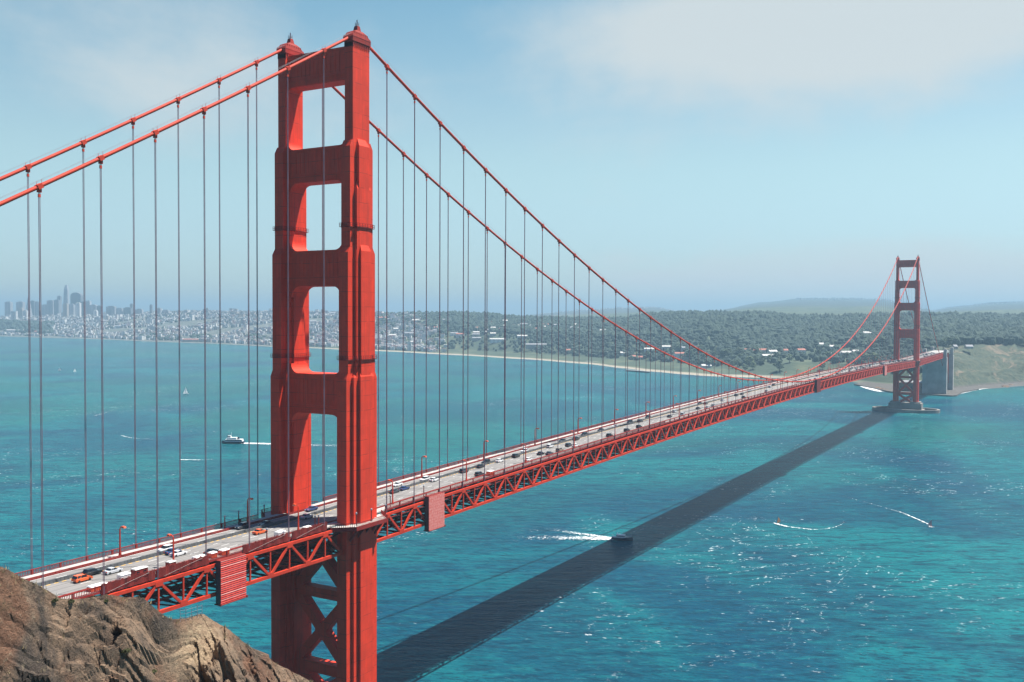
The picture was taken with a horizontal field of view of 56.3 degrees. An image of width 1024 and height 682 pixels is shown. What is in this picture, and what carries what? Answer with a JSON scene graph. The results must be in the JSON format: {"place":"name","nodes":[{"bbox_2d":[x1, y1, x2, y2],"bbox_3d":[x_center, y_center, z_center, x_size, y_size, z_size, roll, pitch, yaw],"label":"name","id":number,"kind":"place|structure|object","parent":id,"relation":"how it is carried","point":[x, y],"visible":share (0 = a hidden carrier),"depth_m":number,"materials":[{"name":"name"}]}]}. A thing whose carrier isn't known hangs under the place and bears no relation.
{"place":"outdoors","nodes":[
{"label":"outdoors","id":0,"kind":"place"},
{"bbox_2d":[0,567,310,681],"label":"cliff","id":1,"kind":"structure","parent":0,"point":[102,633],"depth_m":82.97,"materials":[{"name":"brown stone"}]},
{"bbox_2d":[0,565,312,681],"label":"dry grass","id":2,"kind":"structure","parent":1,"relation":"on","point":[123,599],"depth_m":85.43,"materials":[{"name":"brown plant"}]},
{"bbox_2d":[180,605,200,621],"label":"wire fence","id":3,"kind":"object","parent":1,"relation":"on","point":[191,612],"visible":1,"depth_m":95.26,"materials":[{"name":"grey metal"}]},
{"bbox_2d":[0,336,1023,681],"bbox_3d":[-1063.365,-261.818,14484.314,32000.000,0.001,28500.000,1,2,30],"label":"water","id":4,"kind":"structure","parent":0,"point":[714,570],"depth_m":671.71,"materials":[{"name":"teal liquid"}]},
{"bbox_2d":[222,432,244,443],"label":"ferry","id":5,"kind":"object","parent":4,"relation":"on","point":[232,440],"visible":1,"depth_m":1031.75,"materials":[{"name":"white paint"}]},
{"bbox_2d":[0,20,953,681],"bbox_3d":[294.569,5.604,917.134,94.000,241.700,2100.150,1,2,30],"label":"suspension bridge","id":6,"kind":"structure","parent":4,"relation":"in","point":[346,394],"depth_m":306.26,"materials":[{"name":"paint"}]},
{"bbox_2d":[71,573,92,582],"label":"car","id":7,"kind":"object","parent":6,"relation":"on","point":[78,578],"visible":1,"depth_m":229.82,"materials":[{"name":"orange paint"}]},
{"bbox_2d":[82,567,102,575],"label":"car","id":8,"kind":"object","parent":6,"relation":"on","point":[90,571],"visible":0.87,"depth_m":235.65,"materials":[{"name":"black paint"}]},
{"bbox_2d":[87,582,107,591],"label":"storage box","id":9,"kind":"object","parent":6,"relation":"on","point":[93,585],"visible":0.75,"depth_m":222.27,"materials":[{"name":"white paint"}]},
{"bbox_2d":[102,567,122,574],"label":"car","id":10,"kind":"object","parent":6,"relation":"on","point":[109,570],"visible":0.93,"depth_m":237.54,"materials":[{"name":"silver metal"}]},
{"bbox_2d":[118,526,125,554],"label":"street lamp","id":11,"kind":"object","parent":6,"relation":"on","point":[123,527],"visible":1,"depth_m":253.94,"materials":[{"name":"metal"}]},
{"bbox_2d":[116,572,130,579],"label":"storage box","id":12,"kind":"object","parent":6,"relation":"on","point":[122,575],"visible":0.63,"depth_m":228.50,"materials":[{"name":"white paint"}]},
{"bbox_2d":[101,568,154,594],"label":"tarpaulin screen","id":13,"kind":"object","parent":6,"relation":"attached to","point":[129,581],"visible":0.98,"depth_m":228.08,"materials":[{"name":"red fabric"}]},
{"bbox_2d":[131,565,147,575],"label":"site cabin","id":14,"kind":"object","parent":6,"relation":"on","point":[140,569],"visible":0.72,"depth_m":232.20,"materials":[{"name":"paint"}]},
{"bbox_2d":[156,544,174,551],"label":"car","id":15,"kind":"object","parent":6,"relation":"on","point":[165,547],"visible":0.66,"depth_m":259.64,"materials":[{"name":"white paint"}]},
{"bbox_2d":[166,534,173,559],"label":"street lamp","id":16,"kind":"object","parent":6,"relation":"on","point":[168,535],"visible":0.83,"depth_m":243.49,"materials":[{"name":"metal"}]},
{"bbox_2d":[165,560,175,566],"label":"site cabin","id":17,"kind":"object","parent":6,"relation":"on","point":[169,562],"visible":0.62,"depth_m":240.70,"materials":[{"name":"paint"}]},
{"bbox_2d":[163,548,181,554],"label":"car","id":18,"kind":"object","parent":6,"relation":"on","point":[168,551],"visible":0.72,"depth_m":256.56,"materials":[{"name":"blue paint"}]},
{"bbox_2d":[169,550,187,556],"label":"car","id":19,"kind":"object","parent":6,"relation":"on","point":[177,552],"visible":0.76,"depth_m":255.18,"materials":[{"name":"white paint"}]},
{"bbox_2d":[159,554,208,577],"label":"tarpaulin screen","id":20,"kind":"object","parent":6,"relation":"attached to","point":[185,565],"visible":1,"depth_m":242.26,"materials":[{"name":"red fabric"}]},
{"bbox_2d":[203,548,218,553],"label":"car","id":21,"kind":"object","parent":6,"relation":"on","point":[210,549],"visible":0.5,"depth_m":257.01,"materials":[{"name":"black paint"}]},
{"bbox_2d":[208,551,216,557],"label":"storage box","id":22,"kind":"object","parent":6,"relation":"on","point":[211,553],"visible":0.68,"depth_m":252.45,"materials":[{"name":"white paint"}]},
{"bbox_2d":[218,548,228,554],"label":"storage box","id":23,"kind":"object","parent":6,"relation":"on","point":[222,550],"visible":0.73,"depth_m":255.88,"materials":[{"name":"white paint"}]},
{"bbox_2d":[214,553,247,606],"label":"maintenance enclosure","id":24,"kind":"object","parent":6,"relation":"attached to","point":[230,579],"visible":1,"depth_m":253.02,"materials":[{"name":"metal"}]},
{"bbox_2d":[234,521,248,529],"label":"car","id":25,"kind":"object","parent":6,"relation":"on","point":[241,525],"visible":0.93,"depth_m":287.88,"materials":[{"name":"grey paint"}]},
{"bbox_2d":[246,498,252,521],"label":"street lamp","id":26,"kind":"object","parent":6,"relation":"on","point":[247,509],"visible":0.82,"depth_m":293.35,"materials":[{"name":"metal"}]},
{"bbox_2d":[252,528,267,534],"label":"car","id":27,"kind":"object","parent":6,"relation":"on","point":[258,531],"visible":0.95,"depth_m":280.73,"materials":[{"name":"orange paint"}]},
{"bbox_2d":[258,520,272,525],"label":"car","id":28,"kind":"object","parent":6,"relation":"on","point":[264,522],"visible":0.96,"depth_m":291.85,"materials":[{"name":"black paint"}]},
{"bbox_2d":[243,531,289,553],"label":"tarpaulin screen","id":29,"kind":"object","parent":6,"relation":"attached to","point":[264,543],"visible":0.98,"depth_m":267.23,"materials":[{"name":"red fabric"}]},
{"bbox_2d":[274,530,285,535],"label":"storage box","id":30,"kind":"object","parent":6,"relation":"on","point":[278,532],"visible":0.63,"depth_m":273.80,"materials":[{"name":"white paint"}]},
{"bbox_2d":[292,504,299,529],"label":"street lamp","id":31,"kind":"object","parent":6,"relation":"on","point":[298,514],"visible":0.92,"depth_m":283.00,"materials":[{"name":"metal"}]},
{"bbox_2d":[300,513,313,518],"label":"car","id":32,"kind":"object","parent":6,"relation":"on","point":[305,516],"visible":1,"depth_m":302.24,"materials":[{"name":"silver metal"}]},
{"bbox_2d":[292,521,326,539],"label":"tarpaulin screen","id":33,"kind":"object","parent":6,"relation":"attached to","point":[309,530],"visible":1,"depth_m":282.45,"materials":[{"name":"red fabric"}]},
{"bbox_2d":[304,505,317,511],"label":"car","id":34,"kind":"object","parent":6,"relation":"on","point":[310,508],"visible":1,"depth_m":314.11,"materials":[{"name":"blue paint"}]},
{"bbox_2d":[387,479,393,503],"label":"street lamp","id":35,"kind":"object","parent":6,"relation":"on","point":[392,490],"visible":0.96,"depth_m":322.49,"materials":[{"name":"metal"}]},
{"bbox_2d":[388,489,399,493],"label":"car","id":36,"kind":"object","parent":6,"relation":"on","point":[394,490],"visible":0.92,"depth_m":341.43,"materials":[{"name":"grey paint"}]},
{"bbox_2d":[393,481,402,486],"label":"car","id":37,"kind":"object","parent":6,"relation":"on","point":[397,483],"visible":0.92,"depth_m":354.47,"materials":[{"name":"white paint"}]},
{"bbox_2d":[398,486,409,490],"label":"car","id":38,"kind":"object","parent":6,"relation":"on","point":[403,488],"visible":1,"depth_m":346.56,"materials":[{"name":"blue paint"}]},
{"bbox_2d":[419,475,429,480],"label":"car","id":39,"kind":"object","parent":6,"relation":"on","point":[424,478],"visible":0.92,"depth_m":364.12,"materials":[{"name":"white paint"}]},
{"bbox_2d":[428,477,438,481],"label":"car","id":40,"kind":"object","parent":6,"relation":"on","point":[432,479],"visible":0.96,"depth_m":362.99,"materials":[{"name":"white paint"}]},
{"bbox_2d":[423,492,445,531],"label":"maintenance enclosure","id":41,"kind":"object","parent":6,"relation":"attached to","point":[434,503],"visible":1,"depth_m":334.04,"materials":[{"name":"metal"}]},
{"bbox_2d":[474,471,483,475],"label":"car","id":42,"kind":"object","parent":6,"relation":"on","point":[478,473],"visible":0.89,"depth_m":373.10,"materials":[{"name":"grey paint"}]},
{"bbox_2d":[511,453,519,457],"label":"car","id":43,"kind":"object","parent":6,"relation":"on","point":[515,455],"visible":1,"depth_m":416.48,"materials":[{"name":"black paint"}]},
{"bbox_2d":[814,378,820,392],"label":"maintenance enclosure","id":44,"kind":"object","parent":6,"relation":"attached to","point":[817,385],"visible":1,"depth_m":843.02,"materials":[{"name":"red paint"}]},
{"bbox_2d":[883,365,886,375],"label":"maintenance enclosure","id":45,"kind":"object","parent":6,"relation":"attached to","point":[884,370],"visible":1,"depth_m":1153.59,"materials":[{"name":"metal"}]},
{"bbox_2d":[529,536,613,539],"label":"wake","id":46,"kind":"object","parent":4,"relation":"on","point":[588,538],"visible":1,"depth_m":599.10,"materials":[{"name":"white liquid"}]},
{"bbox_2d":[611,532,632,540],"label":"motor boat","id":47,"kind":"object","parent":4,"relation":"on","point":[622,537],"visible":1,"depth_m":595.66,"materials":[{"name":"white paint"}]},
{"bbox_2d":[626,370,651,372],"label":"wharf","id":48,"kind":"structure","parent":4,"relation":"in","point":[638,371],"depth_m":2367.29,"materials":[{"name":"concrete"}]},
{"bbox_2d":[0,298,1023,388],"bbox_3d":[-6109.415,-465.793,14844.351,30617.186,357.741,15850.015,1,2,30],"label":"hills","id":49,"kind":"structure","parent":0,"point":[982,366],"depth_m":3035.24,"materials":[{"name":"green plant"}]},
{"bbox_2d":[5,301,12,315],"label":"skyscraper","id":50,"kind":"structure","parent":49,"relation":"on","point":[8,306],"depth_m":7277.02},
{"bbox_2d":[10,311,17,319],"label":"building","id":51,"kind":"structure","parent":49,"relation":"on","point":[14,314],"depth_m":6486.65,"materials":[{"name":"paint"}]},
{"bbox_2d":[6,329,23,332],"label":"building","id":52,"kind":"structure","parent":49,"relation":"on","point":[10,330],"depth_m":5851.26,"materials":[{"name":"paint"}]},
{"bbox_2d":[16,301,24,310],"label":"skyscraper","id":53,"kind":"structure","parent":49,"relation":"on","point":[20,304],"depth_m":7275.97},
{"bbox_2d":[18,308,23,317],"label":"skyscraper","id":54,"kind":"structure","parent":49,"relation":"on","point":[20,310],"depth_m":6684.64,"materials":[{"name":"grey concrete"}]},
{"bbox_2d":[22,310,27,316],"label":"building","id":55,"kind":"structure","parent":49,"relation":"on","point":[25,313],"depth_m":6635.84,"materials":[{"name":"paint"}]},
{"bbox_2d":[26,299,32,315],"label":"skyscraper","id":56,"kind":"structure","parent":49,"relation":"on","point":[30,314],"depth_m":7088.18,"materials":[{"name":"grey"}]},
{"bbox_2d":[30,301,35,315],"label":"skyscraper","id":57,"kind":"structure","parent":49,"relation":"on","point":[33,306],"depth_m":7281.58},
{"bbox_2d":[35,301,40,315],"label":"skyscraper","id":58,"kind":"structure","parent":49,"relation":"on","point":[36,308],"depth_m":7182.03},
{"bbox_2d":[42,304,46,314],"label":"skyscraper","id":59,"kind":"structure","parent":49,"relation":"on","point":[44,309],"depth_m":7181.82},
{"bbox_2d":[47,300,53,314],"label":"skyscraper","id":60,"kind":"structure","parent":49,"relation":"on","point":[50,306],"depth_m":7176.61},
{"bbox_2d":[54,300,60,313],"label":"skyscraper","id":61,"kind":"structure","parent":49,"relation":"on","point":[57,306],"depth_m":7129.63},
{"bbox_2d":[57,296,61,311],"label":"skyscraper","id":62,"kind":"structure","parent":49,"relation":"on","point":[59,297],"depth_m":7390.35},
{"bbox_2d":[63,303,68,316],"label":"skyscraper","id":63,"kind":"structure","parent":49,"relation":"on","point":[65,309],"depth_m":6683.79,"materials":[{"name":"grey concrete"}]},
{"bbox_2d":[63,285,69,303],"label":"skyscraper","id":64,"kind":"structure","parent":49,"relation":"on","point":[66,299],"depth_m":7478.41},
{"bbox_2d":[69,304,74,315],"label":"skyscraper","id":65,"kind":"structure","parent":49,"relation":"on","point":[71,309],"depth_m":6882.13,"materials":[{"name":"grey concrete"}]},
{"bbox_2d":[70,293,82,314],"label":"skyscraper","id":66,"kind":"structure","parent":49,"relation":"on","point":[75,298],"depth_m":6974.69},
{"bbox_2d":[75,302,80,316],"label":"skyscraper","id":67,"kind":"structure","parent":49,"relation":"on","point":[78,308],"depth_m":6484.20,"materials":[{"name":"paint"}]},
{"bbox_2d":[80,301,85,314],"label":"skyscraper","id":68,"kind":"structure","parent":49,"relation":"on","point":[83,311],"depth_m":6884.12,"materials":[{"name":"grey"}]},
{"bbox_2d":[86,300,90,313],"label":"skyscraper","id":69,"kind":"structure","parent":49,"relation":"on","point":[88,303],"depth_m":6981.47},
{"bbox_2d":[90,304,97,314],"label":"skyscraper","id":70,"kind":"structure","parent":49,"relation":"on","point":[92,307],"depth_m":6979.67,"materials":[{"name":"grey concrete"}]},
{"bbox_2d":[96,305,100,314],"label":"skyscraper","id":71,"kind":"structure","parent":49,"relation":"on","point":[98,307],"depth_m":6881.71,"materials":[{"name":"grey concrete"}]},
{"bbox_2d":[106,306,116,314],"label":"building","id":72,"kind":"structure","parent":49,"relation":"on","point":[110,310],"depth_m":6780.14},
{"bbox_2d":[116,308,122,313],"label":"building","id":73,"kind":"structure","parent":49,"relation":"on","point":[119,310],"depth_m":6682.18,"materials":[{"name":"grey concrete"}]},
{"bbox_2d":[123,307,132,314],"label":"building","id":74,"kind":"structure","parent":49,"relation":"on","point":[127,310],"depth_m":6682.36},
{"bbox_2d":[136,309,143,313],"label":"building","id":75,"kind":"structure","parent":49,"relation":"on","point":[139,311],"depth_m":6582.39,"materials":[{"name":"grey concrete"}]},
{"bbox_2d":[182,339,198,341],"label":"building","id":76,"kind":"structure","parent":49,"relation":"on","point":[190,340],"depth_m":4610.10,"materials":[{"name":"grey tile"}]},
{"bbox_2d":[189,314,194,319],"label":"apartment block","id":77,"kind":"structure","parent":49,"relation":"on","point":[192,316],"depth_m":5653.95,"materials":[{"name":"paint"}]},
{"bbox_2d":[0,311,438,350],"bbox_3d":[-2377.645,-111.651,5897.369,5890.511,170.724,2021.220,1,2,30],"label":"city buildings","id":78,"kind":"structure","parent":49,"relation":"on","point":[6,324],"depth_m":5658.31,"materials":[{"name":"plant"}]},
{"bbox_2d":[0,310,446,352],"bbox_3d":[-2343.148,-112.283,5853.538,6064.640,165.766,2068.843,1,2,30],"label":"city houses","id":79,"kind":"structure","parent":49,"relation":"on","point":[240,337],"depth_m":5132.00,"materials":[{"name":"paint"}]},
{"bbox_2d":[404,332,413,336],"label":"apartment block","id":80,"kind":"structure","parent":49,"relation":"on","point":[406,334],"depth_m":4044.01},
{"bbox_2d":[407,341,411,350],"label":"apartment block","id":81,"kind":"structure","parent":49,"relation":"on","point":[409,345],"depth_m":3593.80,"materials":[{"name":"paint"}]},
{"bbox_2d":[472,337,480,341],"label":"house","id":82,"kind":"structure","parent":49,"relation":"on","point":[474,339],"depth_m":3712.74,"materials":[{"name":"white"}]},
{"bbox_2d":[490,338,503,342],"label":"building","id":83,"kind":"structure","parent":49,"relation":"on","point":[495,340],"depth_m":3598.51,"materials":[{"name":"paint"}]},
{"bbox_2d":[525,343,546,348],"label":"building","id":84,"kind":"structure","parent":49,"relation":"on","point":[530,345],"depth_m":3384.68,"materials":[{"name":"white"}]},
{"bbox_2d":[674,352,684,357],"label":"building","id":85,"kind":"structure","parent":49,"relation":"on","point":[676,354],"depth_m":2719.03,"materials":[{"name":"paint"}]},
{"bbox_2d":[684,349,695,356],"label":"tree","id":86,"kind":"object","parent":49,"relation":"on","point":[687,353],"visible":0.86,"depth_m":2647.94,"materials":[{"name":"green plant"}]},
{"bbox_2d":[375,309,1023,372],"bbox_3d":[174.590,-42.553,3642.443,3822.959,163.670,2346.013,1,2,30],"label":"woods","id":87,"kind":"object","parent":49,"relation":"on","point":[771,330],"visible":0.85,"depth_m":3008.65,"materials":[{"name":"green plant"}]},
{"bbox_2d":[700,364,711,367],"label":"building","id":88,"kind":"structure","parent":49,"relation":"on","point":[704,365],"depth_m":2416.07,"materials":[{"name":"paint"}]},
{"bbox_2d":[712,348,718,354],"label":"tree","id":89,"kind":"object","parent":49,"relation":"on","point":[714,351],"visible":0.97,"depth_m":2548.61,"materials":[{"name":"green plant"}]},
{"bbox_2d":[722,349,729,355],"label":"tree","id":90,"kind":"object","parent":49,"relation":"on","point":[724,351],"visible":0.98,"depth_m":2508.67,"materials":[{"name":"green plant"}]},
{"bbox_2d":[735,347,741,353],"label":"tree","id":91,"kind":"object","parent":49,"relation":"on","point":[738,349],"visible":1,"depth_m":2495.13,"materials":[{"name":"green plant"}]},
{"bbox_2d":[745,356,753,365],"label":"tree","id":92,"kind":"object","parent":49,"relation":"on","point":[749,357],"visible":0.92,"depth_m":2320.65,"materials":[{"name":"green plant"}]},
{"bbox_2d":[749,346,758,353],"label":"tree","id":93,"kind":"object","parent":49,"relation":"on","point":[755,348],"visible":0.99,"depth_m":2449.00,"materials":[{"name":"green plant"}]},
{"bbox_2d":[767,350,777,353],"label":"building","id":94,"kind":"structure","parent":49,"relation":"on","point":[769,351],"depth_m":2472.37,"materials":[{"name":"paint"}]},
{"bbox_2d":[773,360,784,371],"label":"tree","id":95,"kind":"object","parent":49,"relation":"on","point":[777,363],"visible":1,"depth_m":2230.30,"materials":[{"name":"green plant"}]},
{"bbox_2d":[539,297,1022,313],"bbox_3d":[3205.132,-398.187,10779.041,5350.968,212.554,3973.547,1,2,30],"label":"hills","id":96,"kind":"structure","parent":49,"relation":"on","point":[801,299],"depth_m":10310.38,"materials":[{"name":"plant"}]},
{"bbox_2d":[786,354,792,362],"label":"tree","id":97,"kind":"object","parent":49,"relation":"on","point":[789,358],"visible":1,"depth_m":2281.35,"materials":[{"name":"green plant"}]},
{"bbox_2d":[796,348,805,353],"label":"building","id":98,"kind":"structure","parent":49,"relation":"on","point":[801,349],"depth_m":2494.82,"materials":[{"name":"paint"}]},
{"bbox_2d":[868,352,878,362],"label":"tree","id":99,"kind":"object","parent":49,"relation":"on","point":[874,354],"visible":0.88,"depth_m":2133.16,"materials":[{"name":"green plant"}]},
{"bbox_2d":[877,336,884,343],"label":"tree","id":100,"kind":"object","parent":49,"relation":"on","point":[882,339],"visible":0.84,"depth_m":2341.53,"materials":[{"name":"green plant"}]},
{"bbox_2d":[904,338,912,344],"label":"tree","id":101,"kind":"object","parent":49,"relation":"on","point":[907,341],"visible":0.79,"depth_m":2215.89,"materials":[{"name":"green plant"}]},
{"bbox_2d":[938,338,945,348],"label":"tree","id":102,"kind":"object","parent":49,"relation":"on","point":[943,341],"visible":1,"depth_m":2119.10,"materials":[{"name":"green plant"}]},
{"bbox_2d":[945,336,951,345],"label":"tree","id":103,"kind":"object","parent":49,"relation":"on","point":[947,338],"visible":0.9,"depth_m":2163.09,"materials":[{"name":"green plant"}]},
{"bbox_2d":[964,345,973,348],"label":"building","id":104,"kind":"structure","parent":49,"relation":"on","point":[968,346],"depth_m":2109.95,"materials":[{"name":"white"}]},
{"bbox_2d":[0,0,1023,315],"label":"sky","id":105,"kind":"structure","parent":0,"point":[701,155],"materials":[{"name":"blue"}]},
{"bbox_2d":[854,382,978,396],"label":"ground","id":106,"kind":"structure","parent":0,"point":[950,393],"depth_m":1813.49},
{"bbox_2d":[861,386,881,391],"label":"surf","id":107,"kind":"structure","parent":106,"relation":"on","point":[871,389],"depth_m":1827.71,"materials":[{"name":"white liquid"}]},
{"bbox_2d":[899,375,921,391],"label":"brick fort","id":108,"kind":"structure","parent":106,"relation":"on","point":[901,385],"depth_m":1764.22,"materials":[{"name":"brick"}]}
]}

